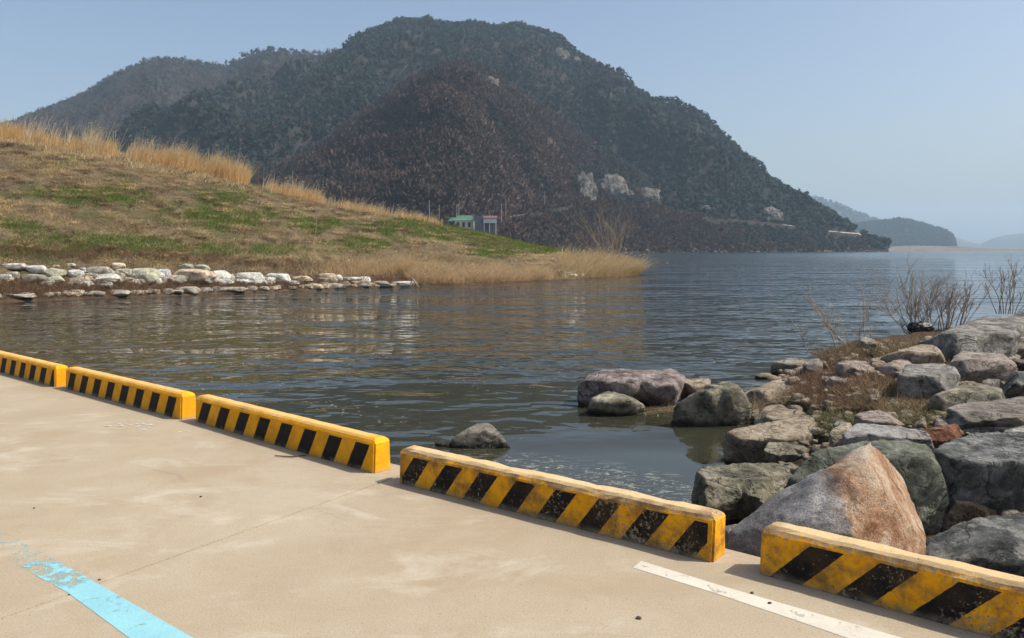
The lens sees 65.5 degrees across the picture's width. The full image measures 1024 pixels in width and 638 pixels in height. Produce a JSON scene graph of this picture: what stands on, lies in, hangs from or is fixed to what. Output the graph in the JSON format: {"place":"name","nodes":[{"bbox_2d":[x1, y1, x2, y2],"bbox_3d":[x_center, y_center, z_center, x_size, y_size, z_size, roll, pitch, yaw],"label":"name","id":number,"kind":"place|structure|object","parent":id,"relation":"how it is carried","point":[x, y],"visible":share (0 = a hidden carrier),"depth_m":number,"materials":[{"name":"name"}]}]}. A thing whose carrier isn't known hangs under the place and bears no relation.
{"place":"outdoors","nodes":[
{"label":"outdoors","id":0,"kind":"place"},
{"bbox_2d":[13,51,317,143],"bbox_3d":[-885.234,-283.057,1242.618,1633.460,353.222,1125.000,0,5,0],"label":"hill","id":1,"kind":"structure","parent":0,"point":[101,120],"depth_m":1198.11,"materials":[{"name":"green plant"}]},
{"bbox_2d":[0,46,336,144],"bbox_3d":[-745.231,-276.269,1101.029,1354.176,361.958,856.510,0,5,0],"label":"hillside forest","id":2,"kind":"object","parent":1,"relation":"on","point":[104,105],"visible":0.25,"depth_m":1253.14,"materials":[{"name":"green plant"}]},
{"bbox_2d":[0,372,399,619],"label":"quay","id":3,"kind":"structure","parent":0,"point":[115,500],"depth_m":5.42,"materials":[{"name":"concrete"}]},
{"bbox_2d":[0,350,67,386],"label":"kerb block","id":4,"kind":"structure","parent":3,"relation":"on","point":[53,374],"depth_m":9.73,"materials":[{"name":"paint"}]},
{"bbox_2d":[0,534,192,637],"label":"blue line","id":5,"kind":"object","parent":3,"relation":"on","point":[88,593],"visible":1,"depth_m":3.56,"materials":[{"name":"paint"}]},
{"bbox_2d":[66,367,195,418],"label":"kerb block","id":6,"kind":"structure","parent":3,"relation":"on","point":[168,401],"depth_m":8.14,"materials":[{"name":"paint"}]},
{"bbox_2d":[196,394,389,472],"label":"kerb block","id":7,"kind":"structure","parent":3,"relation":"on","point":[361,450],"depth_m":6.34,"materials":[{"name":"paint"}]},
{"bbox_2d":[0,141,630,301],"bbox_3d":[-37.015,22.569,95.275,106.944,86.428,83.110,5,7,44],"label":"riverbank","id":8,"kind":"structure","parent":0,"point":[106,223],"depth_m":51.71,"materials":[{"name":"plant"}]},
{"bbox_2d":[2,263,25,269],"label":"bank stone","id":9,"kind":"object","parent":8,"relation":"on","point":[14,266],"visible":0.99,"depth_m":40.60,"materials":[{"name":"grey stone"}]},
{"bbox_2d":[0,119,32,141],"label":"reeds","id":10,"kind":"object","parent":8,"relation":"on","point":[5,130],"visible":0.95,"depth_m":56.55,"materials":[{"name":"beige plant"}]},
{"bbox_2d":[21,274,47,282],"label":"bank stone","id":11,"kind":"object","parent":8,"relation":"on","point":[39,277],"visible":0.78,"depth_m":40.15,"materials":[{"name":"white stone"}]},
{"bbox_2d":[24,265,46,272],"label":"bank stone","id":12,"kind":"object","parent":8,"relation":"on","point":[37,269],"visible":1,"depth_m":41.03,"materials":[{"name":"grey stone"}]},
{"bbox_2d":[23,112,67,147],"bbox_3d":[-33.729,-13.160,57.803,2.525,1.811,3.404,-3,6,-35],"label":"reeds","id":13,"kind":"object","parent":8,"relation":"on","point":[46,138],"visible":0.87,"depth_m":57.17,"materials":[{"name":"beige plant"}]},
{"bbox_2d":[41,268,66,276],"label":"bank stone","id":14,"kind":"object","parent":8,"relation":"on","point":[56,272],"visible":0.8,"depth_m":41.22,"materials":[{"name":"grey stone"}]},
{"bbox_2d":[67,269,84,277],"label":"bank stone","id":15,"kind":"object","parent":8,"relation":"on","point":[75,273],"visible":0.91,"depth_m":41.68,"materials":[{"name":"grey stone"}]},
{"bbox_2d":[64,116,130,155],"bbox_3d":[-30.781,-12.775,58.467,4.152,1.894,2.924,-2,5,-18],"label":"reeds","id":16,"kind":"object","parent":8,"relation":"on","point":[111,148],"visible":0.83,"depth_m":58.05,"materials":[{"name":"beige plant"}]},
{"bbox_2d":[86,266,114,274],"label":"bank stone","id":17,"kind":"object","parent":8,"relation":"on","point":[99,270],"visible":0.82,"depth_m":42.31,"materials":[{"name":"grey stone"}]},
{"bbox_2d":[95,273,120,280],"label":"bank stone","id":18,"kind":"object","parent":8,"relation":"on","point":[109,276],"visible":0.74,"depth_m":42.08,"materials":[{"name":"grey stone"}]},
{"bbox_2d":[0,133,245,188],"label":"reeds","id":19,"kind":"object","parent":8,"relation":"on","point":[101,155],"visible":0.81,"depth_m":57.75,"materials":[{"name":"beige plant"}]},
{"bbox_2d":[132,268,159,283],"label":"bank stone","id":20,"kind":"object","parent":8,"relation":"on","point":[145,274],"visible":0.83,"depth_m":43.20,"materials":[{"name":"grey stone"}]},
{"bbox_2d":[126,132,180,165],"bbox_3d":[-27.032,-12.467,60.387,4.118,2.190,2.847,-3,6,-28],"label":"reeds","id":21,"kind":"object","parent":8,"relation":"on","point":[160,157],"visible":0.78,"depth_m":59.78,"materials":[{"name":"beige plant"}]},
{"bbox_2d":[178,286,199,293],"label":"bank stone","id":22,"kind":"object","parent":8,"relation":"on","point":[191,289],"visible":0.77,"depth_m":43.99,"materials":[{"name":"white stone"}]},
{"bbox_2d":[174,269,217,281],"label":"bank stone","id":23,"kind":"object","parent":8,"relation":"on","point":[196,274],"visible":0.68,"depth_m":44.97,"materials":[{"name":"beige stone"}]},
{"bbox_2d":[0,238,411,298],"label":"bank weeds","id":24,"kind":"object","parent":8,"relation":"on","point":[61,287],"visible":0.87,"depth_m":44.21,"materials":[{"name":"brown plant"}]},
{"bbox_2d":[161,133,259,184],"bbox_3d":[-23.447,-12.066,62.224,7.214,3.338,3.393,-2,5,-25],"label":"reeds","id":25,"kind":"object","parent":8,"relation":"on","point":[225,171],"visible":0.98,"depth_m":61.71,"materials":[{"name":"beige plant"}]},
{"bbox_2d":[234,272,264,283],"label":"bank stone","id":26,"kind":"object","parent":8,"relation":"on","point":[257,277],"visible":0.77,"depth_m":47.44,"materials":[{"name":"grey stone"}]},
{"bbox_2d":[265,273,290,282],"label":"bank stone","id":27,"kind":"object","parent":8,"relation":"on","point":[285,277],"visible":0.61,"depth_m":48.80,"materials":[{"name":"grey stone"}]},
{"bbox_2d":[0,136,573,270],"bbox_3d":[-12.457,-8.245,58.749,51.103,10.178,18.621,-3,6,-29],"label":"tussock grass","id":28,"kind":"structure","parent":8,"relation":"on","point":[155,214],"depth_m":54.74,"materials":[{"name":"plant"}]},
{"bbox_2d":[262,173,326,203],"bbox_3d":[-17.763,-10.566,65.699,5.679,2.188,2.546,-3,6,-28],"label":"reeds","id":29,"kind":"object","parent":8,"relation":"on","point":[307,194],"visible":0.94,"depth_m":65.42,"materials":[{"name":"beige plant"}]},
{"bbox_2d":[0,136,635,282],"bbox_3d":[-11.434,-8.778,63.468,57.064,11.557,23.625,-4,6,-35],"label":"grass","id":30,"kind":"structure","parent":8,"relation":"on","point":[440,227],"depth_m":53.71,"materials":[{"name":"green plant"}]},
{"bbox_2d":[337,197,442,224],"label":"reeds","id":31,"kind":"object","parent":8,"relation":"on","point":[358,207],"visible":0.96,"depth_m":69.59,"materials":[{"name":"beige plant"}]},
{"bbox_2d":[298,248,564,283],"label":"sedge","id":32,"kind":"object","parent":8,"relation":"on","point":[430,273],"visible":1,"depth_m":56.61,"materials":[{"name":"beige plant"}]},
{"bbox_2d":[303,246,574,273],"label":"sedge","id":33,"kind":"object","parent":8,"relation":"on","point":[472,260],"visible":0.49,"depth_m":60.34,"materials":[{"name":"beige plant"}]},
{"bbox_2d":[568,189,635,261],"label":"bare willow","id":34,"kind":"object","parent":8,"relation":"on","point":[615,247],"visible":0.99,"depth_m":77.49,"materials":[{"name":"brown plant"}]},
{"bbox_2d":[301,67,642,217],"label":"foothill","id":35,"kind":"structure","parent":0,"point":[453,120],"depth_m":546.67,"materials":[{"name":"soil"}]},
{"bbox_2d":[250,57,664,218],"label":"foothill forest","id":36,"kind":"object","parent":35,"relation":"on","point":[315,161],"visible":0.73,"depth_m":570.42,"materials":[{"name":"green plant"}]},
{"bbox_2d":[575,171,597,200],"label":"rock face","id":37,"kind":"object","parent":35,"relation":"on","point":[588,188],"visible":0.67,"depth_m":683.80},
{"bbox_2d":[596,173,628,199],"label":"rock face","id":38,"kind":"object","parent":35,"relation":"on","point":[617,184],"visible":0.65,"depth_m":771.90},
{"bbox_2d":[637,187,662,201],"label":"rock face","id":39,"kind":"object","parent":35,"relation":"on","point":[649,192],"visible":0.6,"depth_m":792.91},
{"bbox_2d":[0,476,994,637],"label":"quay","id":40,"kind":"structure","parent":0,"point":[394,558],"depth_m":3.77,"materials":[{"name":"concrete"}]},
{"bbox_2d":[400,445,724,561],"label":"kerb block","id":41,"kind":"structure","parent":40,"relation":"on","point":[689,529],"depth_m":4.61,"materials":[{"name":"paint"}]},
{"bbox_2d":[633,561,900,637],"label":"white line","id":42,"kind":"object","parent":40,"relation":"on","point":[837,627],"visible":1,"depth_m":3.56,"materials":[{"name":"paint"}]},
{"bbox_2d":[760,521,1023,637],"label":"kerb block","id":43,"kind":"structure","parent":40,"relation":"on","point":[974,598],"depth_m":3.54,"materials":[{"name":"paint"}]},
{"bbox_2d":[117,20,888,251],"bbox_3d":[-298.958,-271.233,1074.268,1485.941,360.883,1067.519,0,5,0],"label":"mountain","id":44,"kind":"structure","parent":0,"point":[618,146],"depth_m":927.41,"materials":[{"name":"soil"}]},
{"bbox_2d":[95,14,891,247],"bbox_3d":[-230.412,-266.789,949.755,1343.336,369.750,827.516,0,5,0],"label":"mountain forest","id":45,"kind":"object","parent":44,"relation":"on","point":[389,31],"visible":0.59,"depth_m":919.88,"materials":[{"name":"green plant"}]},
{"bbox_2d":[553,47,570,59],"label":"rock face","id":46,"kind":"object","parent":44,"relation":"on","point":[559,51],"visible":0.66,"depth_m":1137.47},
{"bbox_2d":[758,206,783,222],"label":"rock face","id":47,"kind":"object","parent":44,"relation":"on","point":[772,211],"visible":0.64,"depth_m":834.93},
{"bbox_2d":[0,251,1023,503],"bbox_3d":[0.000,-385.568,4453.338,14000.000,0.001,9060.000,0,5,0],"label":"water","id":48,"kind":"structure","parent":0,"point":[430,367],"depth_m":21.99,"materials":[{"name":"liquid"}]},
{"bbox_2d":[449,423,509,448],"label":"boulder","id":49,"kind":"object","parent":48,"relation":"in","point":[483,436],"visible":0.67,"depth_m":10.04,"materials":[{"name":"grey stone"}]},
{"bbox_2d":[551,239,668,278],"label":"sedge","id":50,"kind":"object","parent":48,"relation":"on","point":[594,264],"visible":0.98,"depth_m":72.34,"materials":[{"name":"beige plant"}]},
{"bbox_2d":[587,391,644,415],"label":"boulder","id":51,"kind":"object","parent":48,"relation":"in","point":[611,403],"visible":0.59,"depth_m":12.00,"materials":[{"name":"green stone"}]},
{"bbox_2d":[577,368,685,407],"bbox_3d":[2.066,1.367,13.172,1.583,1.020,1.585,2,6,26],"label":"boulder","id":52,"kind":"object","parent":48,"relation":"in","point":[653,388],"visible":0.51,"depth_m":12.63,"materials":[{"name":"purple stone"}]},
{"bbox_2d":[637,404,675,417],"bbox_3d":[2.500,1.389,12.481,2.264,0.221,1.125,-2,5,-20],"label":"drift debris","id":53,"kind":"object","parent":48,"relation":"on","point":[662,408],"visible":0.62,"depth_m":12.36,"materials":[{"name":"brown plant"}]},
{"bbox_2d":[680,378,710,398],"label":"boulder","id":54,"kind":"object","parent":48,"relation":"in","point":[692,386],"visible":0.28,"depth_m":13.31,"materials":[{"name":"beige stone"}]},
{"bbox_2d":[0,0,1023,243],"label":"sky","id":55,"kind":"structure","parent":0,"point":[882,109],"materials":[{"name":"blue"}]},
{"bbox_2d":[497,205,884,253],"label":"shore hill","id":56,"kind":"structure","parent":0,"point":[751,222],"depth_m":680.30,"materials":[{"name":"plant"}]},
{"bbox_2d":[454,215,473,229],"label":"house","id":57,"kind":"structure","parent":56,"relation":"on","point":[469,225],"depth_m":342.80,"materials":[{"name":"white paint"}]},
{"bbox_2d":[474,216,496,234],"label":"workshop","id":58,"kind":"structure","parent":56,"relation":"on","point":[485,223],"depth_m":339.20,"materials":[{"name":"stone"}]},
{"bbox_2d":[411,196,886,252],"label":"shore woods","id":59,"kind":"object","parent":56,"relation":"on","point":[551,219],"visible":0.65,"depth_m":615.99,"materials":[{"name":"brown plant"}]},
{"bbox_2d":[621,241,884,252],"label":"shoreline rubble","id":60,"kind":"object","parent":56,"relation":"on","point":[722,251],"visible":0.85,"depth_m":703.96,"materials":[{"name":"grey stone"}]},
{"bbox_2d":[814,198,871,221],"bbox_3d":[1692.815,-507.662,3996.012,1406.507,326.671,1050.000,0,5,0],"label":"distant hill","id":61,"kind":"structure","parent":0,"point":[839,212],"depth_m":4087.06,"materials":[{"name":"plant"}]},
{"bbox_2d":[811,195,879,222],"bbox_3d":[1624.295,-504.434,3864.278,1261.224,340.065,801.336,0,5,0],"label":"distant forest","id":62,"kind":"object","parent":61,"relation":"on","point":[860,214],"visible":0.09,"depth_m":4098.08,"materials":[{"name":"green plant"}]},
{"bbox_2d":[737,321,995,539],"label":"shore ground","id":63,"kind":"structure","parent":0,"point":[798,462],"depth_m":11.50,"materials":[{"name":"brown plant"}]},
{"bbox_2d":[670,382,751,425],"bbox_3d":[2.842,1.394,11.517,1.145,0.897,0.673,0,5,0],"label":"boulder","id":64,"kind":"object","parent":63,"relation":"on","point":[724,404],"visible":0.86,"depth_m":11.27,"materials":[{"name":"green stone"}]},
{"bbox_2d":[691,463,791,525],"bbox_3d":[2.114,1.769,7.432,1.080,0.745,0.778,-3,6,-27],"label":"boulder","id":65,"kind":"object","parent":63,"relation":"on","point":[734,493],"visible":0.66,"depth_m":7.17,"materials":[{"name":"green stone"}]},
{"bbox_2d":[722,417,820,463],"bbox_3d":[3.195,1.638,9.538,1.549,0.759,0.892,-2,6,-25],"label":"boulder","id":66,"kind":"object","parent":63,"relation":"on","point":[744,444],"visible":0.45,"depth_m":9.16,"materials":[{"name":"beige stone"}]},
{"bbox_2d":[745,378,798,409],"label":"boulder","id":67,"kind":"object","parent":63,"relation":"on","point":[763,391],"visible":0.33,"depth_m":12.43,"materials":[{"name":"beige stone"}]},
{"bbox_2d":[754,404,800,424],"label":"boulder","id":68,"kind":"object","parent":63,"relation":"on","point":[777,412],"visible":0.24,"depth_m":10.70,"materials":[{"name":"beige stone"}]},
{"bbox_2d":[757,441,809,463],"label":"boulder","id":69,"kind":"object","parent":63,"relation":"on","point":[775,452],"visible":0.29,"depth_m":8.78,"materials":[{"name":"grey stone"}]},
{"bbox_2d":[771,358,805,375],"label":"boulder","id":70,"kind":"object","parent":63,"relation":"on","point":[776,367],"visible":0.29,"depth_m":15.83,"materials":[{"name":"beige stone"}]},
{"bbox_2d":[782,358,801,373],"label":"boulder","id":71,"kind":"object","parent":63,"relation":"on","point":[790,363],"visible":0.59,"depth_m":14.62,"materials":[{"name":"grey stone"}]},
{"bbox_2d":[802,359,822,377],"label":"boulder","id":72,"kind":"object","parent":63,"relation":"on","point":[810,364],"visible":0.61,"depth_m":13.21,"materials":[{"name":"grey stone"}]},
{"bbox_2d":[727,443,925,556],"bbox_3d":[2.181,1.310,5.282,1.036,1.070,1.860,3,6,32],"label":"boulder","id":73,"kind":"object","parent":63,"relation":"on","point":[861,492],"visible":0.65,"depth_m":4.72,"materials":[{"name":"orange stone"}]},
{"bbox_2d":[792,281,884,351],"bbox_3d":[6.776,0.200,16.233,2.041,2.007,1.319,0,5,0],"label":"bare shrub","id":74,"kind":"object","parent":63,"relation":"on","point":[832,329],"visible":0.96,"depth_m":16.45,"materials":[{"name":"brown plant"}]},
{"bbox_2d":[828,423,851,446],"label":"boulder","id":75,"kind":"object","parent":63,"relation":"on","point":[835,436],"visible":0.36,"depth_m":7.89,"materials":[{"name":"beige stone"}]},
{"bbox_2d":[828,375,860,393],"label":"boulder","id":76,"kind":"object","parent":63,"relation":"on","point":[833,379],"visible":0.27,"depth_m":11.32,"materials":[{"name":"stone"}]},
{"bbox_2d":[836,360,873,379],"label":"boulder","id":77,"kind":"object","parent":63,"relation":"on","point":[850,367],"visible":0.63,"depth_m":11.54,"materials":[{"name":"stone"}]},
{"bbox_2d":[784,439,949,534],"bbox_3d":[2.889,1.624,6.697,1.395,1.140,0.762,-2,5,-18],"label":"boulder","id":78,"kind":"object","parent":63,"relation":"on","point":[917,467],"visible":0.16,"depth_m":6.51,"materials":[{"name":"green stone"}]},
{"bbox_2d":[859,337,876,354],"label":"boulder","id":79,"kind":"object","parent":63,"relation":"on","point":[869,342],"visible":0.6,"depth_m":14.40,"materials":[{"name":"stone"}]},
{"bbox_2d":[854,410,903,426],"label":"boulder","id":80,"kind":"object","parent":63,"relation":"on","point":[879,417],"visible":0.33,"depth_m":8.21,"materials":[{"name":"stone"}]},
{"bbox_2d":[750,339,1018,475],"bbox_3d":[5.337,1.075,11.961,4.115,0.803,10.587,3,6,32],"label":"rubble","id":81,"kind":"object","parent":63,"relation":"on","point":[804,454],"visible":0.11,"depth_m":10.11,"materials":[{"name":"beige stone"}]},
{"bbox_2d":[842,423,933,448],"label":"boulder","id":82,"kind":"object","parent":63,"relation":"on","point":[857,432],"visible":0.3,"depth_m":7.49,"materials":[{"name":"white stone"}]},
{"bbox_2d":[878,359,911,379],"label":"boulder","id":83,"kind":"object","parent":63,"relation":"on","point":[896,365],"visible":0.38,"depth_m":11.47,"materials":[{"name":"stone"}]},
{"bbox_2d":[880,344,945,363],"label":"boulder","id":84,"kind":"object","parent":63,"relation":"on","point":[923,354],"visible":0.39,"depth_m":11.95,"materials":[{"name":"beige stone"}]},
{"bbox_2d":[907,321,934,332],"bbox_3d":[9.587,0.196,18.686,0.635,0.315,0.470,0,5,0],"label":"rubbish bag","id":85,"kind":"object","parent":63,"relation":"on","point":[921,326],"visible":0.83,"depth_m":18.54,"materials":[{"name":"black plastic"}]},
{"bbox_2d":[896,363,960,409],"bbox_3d":[5.237,0.894,9.974,0.655,0.602,1.543,3,6,30],"label":"boulder","id":86,"kind":"object","parent":63,"relation":"on","point":[931,379],"visible":0.65,"depth_m":9.46,"materials":[{"name":"stone"}]},
{"bbox_2d":[861,242,997,333],"bbox_3d":[9.953,-0.700,18.910,3.798,2.245,1.498,-1,5,-13],"label":"bare shrub","id":87,"kind":"object","parent":63,"relation":"on","point":[933,299],"visible":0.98,"depth_m":18.82,"materials":[{"name":"brown plant"}]},
{"bbox_2d":[934,417,948,426],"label":"boulder","id":88,"kind":"object","parent":63,"relation":"on","point":[941,421],"visible":0.45,"depth_m":8.16,"materials":[{"name":"stone"}]},
{"bbox_2d":[922,424,961,448],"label":"boulder","id":89,"kind":"object","parent":63,"relation":"on","point":[940,435],"visible":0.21,"depth_m":7.61,"materials":[{"name":"red stone"}]},
{"bbox_2d":[923,381,1005,416],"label":"boulder","id":90,"kind":"object","parent":63,"relation":"on","point":[972,391],"visible":0.47,"depth_m":8.79,"materials":[{"name":"grey stone"}]},
{"bbox_2d":[942,500,996,528],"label":"boulder","id":91,"kind":"object","parent":63,"relation":"on","point":[957,511],"visible":0.34,"depth_m":6.68,"materials":[{"name":"beige stone"}]},
{"bbox_2d":[918,316,1023,364],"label":"boulder","id":92,"kind":"object","parent":63,"relation":"on","point":[998,335],"visible":0.38,"depth_m":12.74,"materials":[{"name":"stone"}]},
{"bbox_2d":[926,512,1023,576],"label":"boulder","id":93,"kind":"object","parent":63,"relation":"on","point":[995,543],"visible":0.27,"depth_m":5.74,"materials":[{"name":"stone"}]},
{"bbox_2d":[931,431,1023,511],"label":"boulder","id":94,"kind":"object","parent":63,"relation":"on","point":[985,469],"visible":0.52,"depth_m":6.67,"materials":[{"name":"stone"}]},
{"bbox_2d":[950,351,1016,382],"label":"boulder","id":95,"kind":"object","parent":63,"relation":"on","point":[982,366],"visible":0.46,"depth_m":10.70,"materials":[{"name":"stone"}]},
{"bbox_2d":[946,396,1023,430],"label":"boulder","id":96,"kind":"object","parent":63,"relation":"on","point":[1002,412],"visible":0.56,"depth_m":8.07,"materials":[{"name":"stone"}]},
{"bbox_2d":[981,379,999,387],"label":"boulder","id":97,"kind":"object","parent":63,"relation":"on","point":[992,382],"visible":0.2,"depth_m":10.35,"materials":[{"name":"grey stone"}]},
{"bbox_2d":[962,425,1023,436],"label":"boulder","id":98,"kind":"object","parent":63,"relation":"on","point":[991,429],"visible":0.13,"depth_m":7.94,"materials":[{"name":"grey stone"}]},
{"bbox_2d":[973,255,1023,313],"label":"bare shrub","id":99,"kind":"object","parent":63,"relation":"on","point":[1014,285],"visible":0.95,"depth_m":22.45,"materials":[{"name":"brown plant"}]},
{"bbox_2d":[1001,371,1023,398],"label":"boulder","id":100,"kind":"object","parent":63,"relation":"on","point":[1013,386],"visible":0.59,"depth_m":9.34,"materials":[{"name":"stone"}]},
{"bbox_2d":[856,223,942,244],"bbox_3d":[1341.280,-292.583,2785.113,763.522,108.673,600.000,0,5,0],"label":"river bluff","id":101,"kind":"structure","parent":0,"point":[888,234],"depth_m":2794.08,"materials":[{"name":"green plant"}]},
{"bbox_2d":[853,217,957,246],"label":"bluff forest","id":102,"kind":"object","parent":101,"relation":"on","point":[915,233],"visible":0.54,"depth_m":2722.78,"materials":[{"name":"green plant"}]},
{"bbox_2d":[889,246,1023,250],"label":"spit","id":103,"kind":"structure","parent":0,"point":[924,248],"depth_m":1428.07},
{"bbox_2d":[955,233,1023,248],"bbox_3d":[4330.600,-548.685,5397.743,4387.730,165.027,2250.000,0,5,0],"label":"hazy hill","id":104,"kind":"structure","parent":0,"point":[1014,241],"depth_m":5085.34,"materials":[{"name":"blue"}]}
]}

